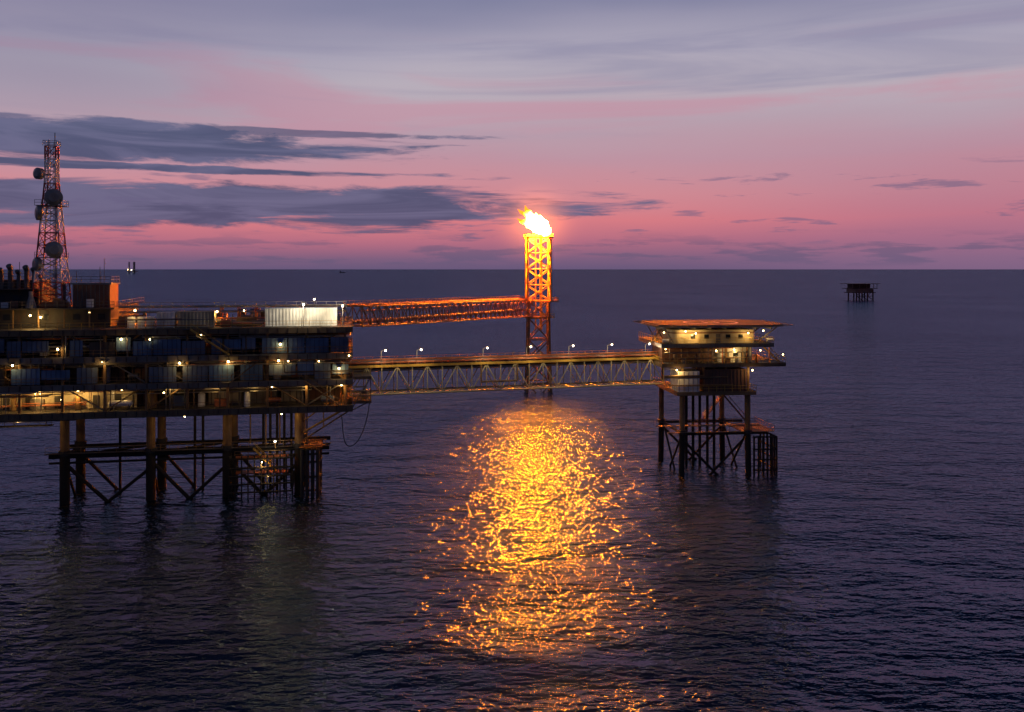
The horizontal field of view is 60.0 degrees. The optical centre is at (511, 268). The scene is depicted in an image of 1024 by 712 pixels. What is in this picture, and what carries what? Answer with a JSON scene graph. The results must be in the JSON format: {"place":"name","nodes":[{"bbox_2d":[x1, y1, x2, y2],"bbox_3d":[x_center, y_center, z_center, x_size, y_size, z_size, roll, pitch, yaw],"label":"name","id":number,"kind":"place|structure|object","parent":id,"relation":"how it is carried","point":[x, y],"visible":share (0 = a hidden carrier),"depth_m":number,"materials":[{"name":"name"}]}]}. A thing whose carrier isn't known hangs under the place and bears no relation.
{"place":"outdoors","nodes":[
{"label":"outdoors","id":0,"kind":"place"},
{"bbox_2d":[343,296,532,326],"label":"flare bridge","id":1,"kind":"structure","parent":0,"point":[504,310],"depth_m":222.79,"materials":[{"name":"metal"}]},
{"bbox_2d":[0,269,1023,711],"bbox_3d":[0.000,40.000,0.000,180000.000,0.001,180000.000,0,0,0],"label":"sea","id":2,"kind":"structure","parent":0,"point":[582,549],"depth_m":135.65,"materials":[{"name":"liquid"}]},
{"bbox_2d":[127,262,137,272],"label":"jackup rig","id":3,"kind":"object","parent":2,"relation":"in","point":[129,271],"visible":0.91,"depth_m":7975.00,"materials":[{"name":"grey metal"}]},
{"bbox_2d":[0,259,370,504],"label":"production platform","id":4,"kind":"structure","parent":2,"relation":"in","point":[96,350],"depth_m":151.37,"materials":[{"name":"paint"}]},
{"bbox_2d":[32,140,71,305],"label":"communications tower","id":5,"kind":"structure","parent":4,"relation":"on","point":[53,197],"depth_m":153.10,"materials":[{"name":"grey metal"}]},
{"bbox_2d":[0,295,104,319],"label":"window","id":6,"kind":"structure","parent":4,"relation":"in","point":[2,297],"depth_m":151.63,"materials":[{"name":"black glass"}]},
{"bbox_2d":[3,395,120,409],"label":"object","id":7,"kind":"structure","parent":4,"relation":"in","point":[95,397],"depth_m":148.59,"materials":[{"name":"metal"}]},
{"bbox_2d":[157,312,176,327],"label":"shipping container","id":8,"kind":"object","parent":4,"relation":"on","point":[166,315],"visible":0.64,"depth_m":150.68,"materials":[{"name":"grey metal"}]},
{"bbox_2d":[177,311,215,326],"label":"shipping container","id":9,"kind":"object","parent":4,"relation":"on","point":[197,315],"visible":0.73,"depth_m":151.75,"materials":[{"name":"grey metal"}]},
{"bbox_2d":[264,307,337,326],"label":"shipping container","id":10,"kind":"object","parent":4,"relation":"on","point":[287,316],"visible":0.94,"depth_m":154.52,"materials":[{"name":"white metal"}]},
{"bbox_2d":[341,403,369,446],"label":"hanging hose","id":11,"kind":"object","parent":4,"relation":"hanging from","point":[361,433],"visible":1,"depth_m":153.26,"materials":[{"name":"black rubber"}]},
{"bbox_2d":[343,342,667,395],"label":"access bridge","id":12,"kind":"structure","parent":4,"relation":"attached to","point":[465,362],"depth_m":168.03,"materials":[{"name":"yellow paint"}]},
{"bbox_2d":[517,206,558,392],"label":"flare tower","id":13,"kind":"structure","parent":2,"relation":"in","point":[538,225],"depth_m":289.44,"materials":[{"name":"metal"}]},
{"bbox_2d":[633,320,791,475],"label":"helideck platform","id":14,"kind":"structure","parent":2,"relation":"in","point":[700,358],"depth_m":172.16,"materials":[{"name":"yellow paint"}]},
{"bbox_2d":[691,334,742,355],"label":"windows glass","id":15,"kind":"structure","parent":14,"relation":"in","point":[727,335],"depth_m":172.24,"materials":[{"name":"black glass"}]},
{"bbox_2d":[716,334,745,361],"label":"doors steel","id":16,"kind":"structure","parent":14,"relation":"in","point":[717,335],"depth_m":172.07,"materials":[{"name":"grey paint"}]},
{"bbox_2d":[840,283,880,299],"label":"wellhead platform","id":17,"kind":"structure","parent":2,"relation":"in","point":[858,288],"depth_m":1141.48,"materials":[{"name":"metal"}]},
{"bbox_2d":[0,0,1023,268],"label":"sky","id":18,"kind":"structure","parent":0,"point":[192,134],"materials":[{"name":"purple"}]}
]}

